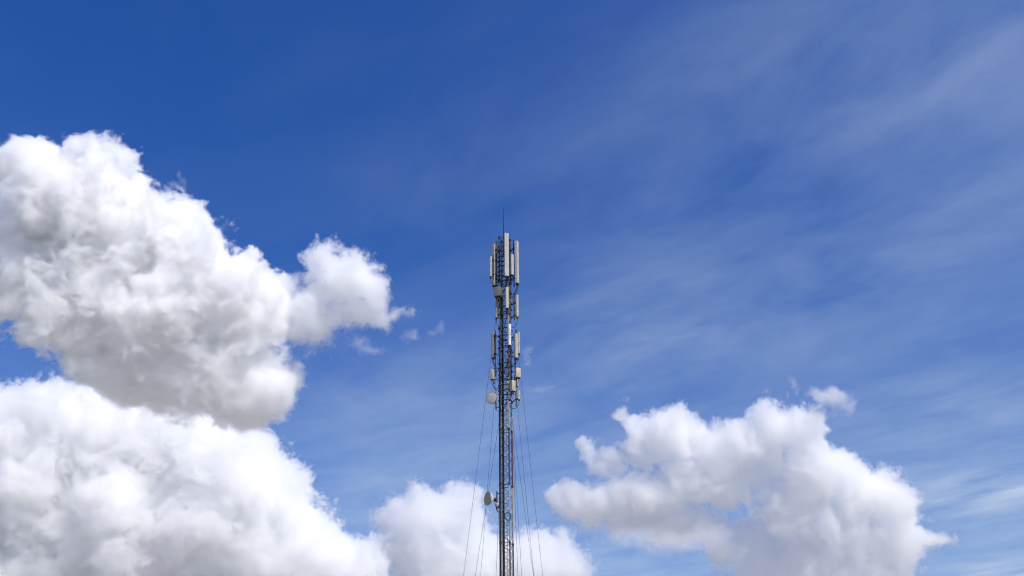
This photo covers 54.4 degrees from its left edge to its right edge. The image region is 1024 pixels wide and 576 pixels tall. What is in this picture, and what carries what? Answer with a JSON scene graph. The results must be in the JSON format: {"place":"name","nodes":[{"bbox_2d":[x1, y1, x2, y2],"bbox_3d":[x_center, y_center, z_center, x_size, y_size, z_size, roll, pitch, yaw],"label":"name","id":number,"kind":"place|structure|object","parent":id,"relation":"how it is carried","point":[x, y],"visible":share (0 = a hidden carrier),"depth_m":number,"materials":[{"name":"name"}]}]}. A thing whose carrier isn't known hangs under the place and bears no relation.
{"place":"outdoors","nodes":[
{"label":"outdoors","id":0,"kind":"place"},
{"bbox_2d":[0,0,1023,575],"label":"sky","id":1,"kind":"structure","parent":0,"point":[770,292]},
{"label":"ground","id":2,"kind":"structure","parent":0,"visible":0},
{"bbox_2d":[475,425,498,574],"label":"guy wire","id":3,"kind":"object","parent":2,"relation":"on","point":[488,491],"visible":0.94,"depth_m":41.04,"materials":[{"name":"metal"}]},
{"bbox_2d":[498,208,513,575],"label":"radio mast","id":4,"kind":"object","parent":2,"relation":"on","point":[502,457],"visible":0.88,"depth_m":42.07,"materials":[{"name":"metal"}]},
{"bbox_2d":[463,320,495,575],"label":"guy wire","id":5,"kind":"object","parent":4,"relation":"attached to","point":[479,449],"visible":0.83,"depth_m":42.28,"materials":[{"name":"metal"}]},
{"bbox_2d":[480,322,500,575],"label":"guy wire","id":6,"kind":"object","parent":4,"relation":"attached to","point":[490,451],"visible":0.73,"depth_m":44.46,"materials":[{"name":"metal"}]},
{"bbox_2d":[484,491,498,512],"bbox_3d":[-0.759,8.672,40.448,0.581,0.876,0.540,15,-32,-26],"label":"dish antenna","id":7,"kind":"object","parent":4,"relation":"attached to","point":[489,498],"visible":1,"depth_m":40.36,"materials":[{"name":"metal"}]},
{"bbox_2d":[486,392,498,411],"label":"dish antenna","id":8,"kind":"object","parent":4,"relation":"attached to","point":[491,397],"visible":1,"depth_m":42.31,"materials":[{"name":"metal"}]},
{"bbox_2d":[490,368,498,390],"bbox_3d":[-0.742,3.911,43.055,0.353,1.133,0.272,-16,-32,26],"label":"radio unit","id":9,"kind":"object","parent":4,"relation":"attached to","point":[492,374],"visible":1,"depth_m":43.08,"materials":[{"name":"metal"}]},
{"bbox_2d":[492,241,498,288],"bbox_3d":[-0.697,-0.950,45.614,0.429,2.694,0.236,-2,-28,2],"label":"panel antenna","id":10,"kind":"object","parent":4,"relation":"attached to","point":[495,250],"visible":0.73,"depth_m":45.61,"materials":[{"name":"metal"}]},
{"bbox_2d":[490,255,500,285],"bbox_3d":[-0.743,-0.805,45.515,0.574,1.597,0.125,6,-29,-12],"label":"panel antenna","id":11,"kind":"object","parent":4,"relation":"attached to","point":[491,260],"visible":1,"depth_m":45.47,"materials":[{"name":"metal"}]},
{"bbox_2d":[491,331,501,376],"bbox_3d":[-0.676,2.884,43.606,0.463,2.189,0.216,-4,-28,6],"label":"panel antenna","id":12,"kind":"object","parent":4,"relation":"attached to","point":[493,345],"visible":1,"depth_m":43.69,"materials":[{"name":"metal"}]},
{"bbox_2d":[494,286,501,306],"bbox_3d":[-0.611,0.351,44.752,0.330,1.026,0.415,-6,-29,11],"label":"equipment box","id":13,"kind":"object","parent":4,"relation":"attached to","point":[498,292],"visible":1,"depth_m":44.62,"materials":[{"name":"metal"}]},
{"bbox_2d":[495,298,501,326],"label":"panel antenna","id":14,"kind":"object","parent":4,"relation":"attached to","point":[496,311],"visible":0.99,"depth_m":44.58,"materials":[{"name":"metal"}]},
{"bbox_2d":[504,233,508,286],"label":"panel antenna","id":15,"kind":"object","parent":4,"relation":"attached to","point":[506,255],"visible":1,"depth_m":45.30,"materials":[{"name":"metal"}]},
{"bbox_2d":[505,287,508,316],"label":"panel antenna","id":16,"kind":"object","parent":4,"relation":"attached to","point":[506,298],"visible":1,"depth_m":44.36,"materials":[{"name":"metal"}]},
{"bbox_2d":[507,323,510,352],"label":"panel antenna","id":17,"kind":"object","parent":4,"relation":"attached to","point":[509,336],"visible":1,"depth_m":43.55,"materials":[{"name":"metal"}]},
{"bbox_2d":[506,254,513,284],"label":"panel antenna","id":18,"kind":"object","parent":4,"relation":"attached to","point":[511,260],"visible":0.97,"depth_m":45.29,"materials":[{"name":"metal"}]},
{"bbox_2d":[507,333,517,367],"bbox_3d":[0.037,2.870,43.523,0.534,1.968,0.258,-14,-31,23],"label":"panel antenna","id":19,"kind":"object","parent":4,"relation":"attached to","point":[515,340],"visible":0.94,"depth_m":43.44,"materials":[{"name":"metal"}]},
{"bbox_2d":[509,379,515,400],"bbox_3d":[0.004,4.346,42.649,0.200,1.059,0.289,20,-34,-33],"label":"radio unit","id":20,"kind":"object","parent":4,"relation":"attached to","point":[512,386],"visible":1,"depth_m":42.58,"materials":[{"name":"metal"}]},
{"bbox_2d":[509,240,518,297],"bbox_3d":[0.057,-0.884,45.697,0.576,2.995,0.205,-18,-33,29],"label":"panel antenna","id":21,"kind":"object","parent":4,"relation":"attached to","point":[515,280],"visible":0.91,"depth_m":45.56,"materials":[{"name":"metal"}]},
{"bbox_2d":[509,330,519,363],"bbox_3d":[0.103,2.613,43.925,0.525,1.648,0.146,-11,-30,19],"label":"panel antenna","id":22,"kind":"object","parent":4,"relation":"attached to","point":[518,344],"visible":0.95,"depth_m":43.89,"materials":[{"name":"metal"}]},
{"bbox_2d":[511,293,518,327],"bbox_3d":[0.053,1.008,44.718,0.511,1.704,0.217,-16,-31,26],"label":"panel antenna","id":23,"kind":"object","parent":4,"relation":"attached to","point":[517,309],"visible":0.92,"depth_m":44.65,"materials":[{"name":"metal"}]},
{"bbox_2d":[508,359,521,573],"bbox_3d":[0.443,9.946,35.799,0.434,19.283,7.022,2,-28,-5],"label":"guy wire","id":24,"kind":"object","parent":4,"relation":"attached to","point":[515,473],"visible":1,"depth_m":38.90,"materials":[{"name":"metal"}]},
{"bbox_2d":[510,390,519,408],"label":"panel antenna","id":25,"kind":"object","parent":4,"relation":"attached to","point":[518,399],"visible":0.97,"depth_m":42.65,"materials":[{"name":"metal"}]},
{"bbox_2d":[512,368,520,384],"bbox_3d":[0.067,3.839,43.021,0.616,1.020,0.388,-25,-36,38],"label":"radio unit","id":26,"kind":"object","parent":4,"relation":"attached to","point":[517,371],"visible":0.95,"depth_m":42.91,"materials":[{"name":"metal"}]},
{"bbox_2d":[508,311,533,572],"bbox_3d":[0.804,9.077,36.834,0.474,21.782,6.190,5,-29,-11],"label":"guy wire","id":27,"kind":"object","parent":4,"relation":"attached to","point":[521,447],"visible":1,"depth_m":39.47,"materials":[{"name":"metal"}]},
{"bbox_2d":[512,418,533,575],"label":"guy wire","id":28,"kind":"object","parent":4,"relation":"attached to","point":[522,494],"visible":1,"depth_m":41.21,"materials":[{"name":"metal"}]},
{"bbox_2d":[511,290,542,574],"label":"guy wire","id":29,"kind":"object","parent":4,"relation":"attached to","point":[529,455],"visible":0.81,"depth_m":42.22,"materials":[{"name":"metal"}]},
{"bbox_2d":[513,459,517,569],"bbox_3d":[0.469,15.288,43.015,0.413,16.625,10.101,-2,-28,2],"label":"guy wire","id":30,"kind":"object","parent":2,"relation":"on","point":[515,513],"visible":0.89,"depth_m":42.62,"materials":[{"name":"metal"}]}
]}

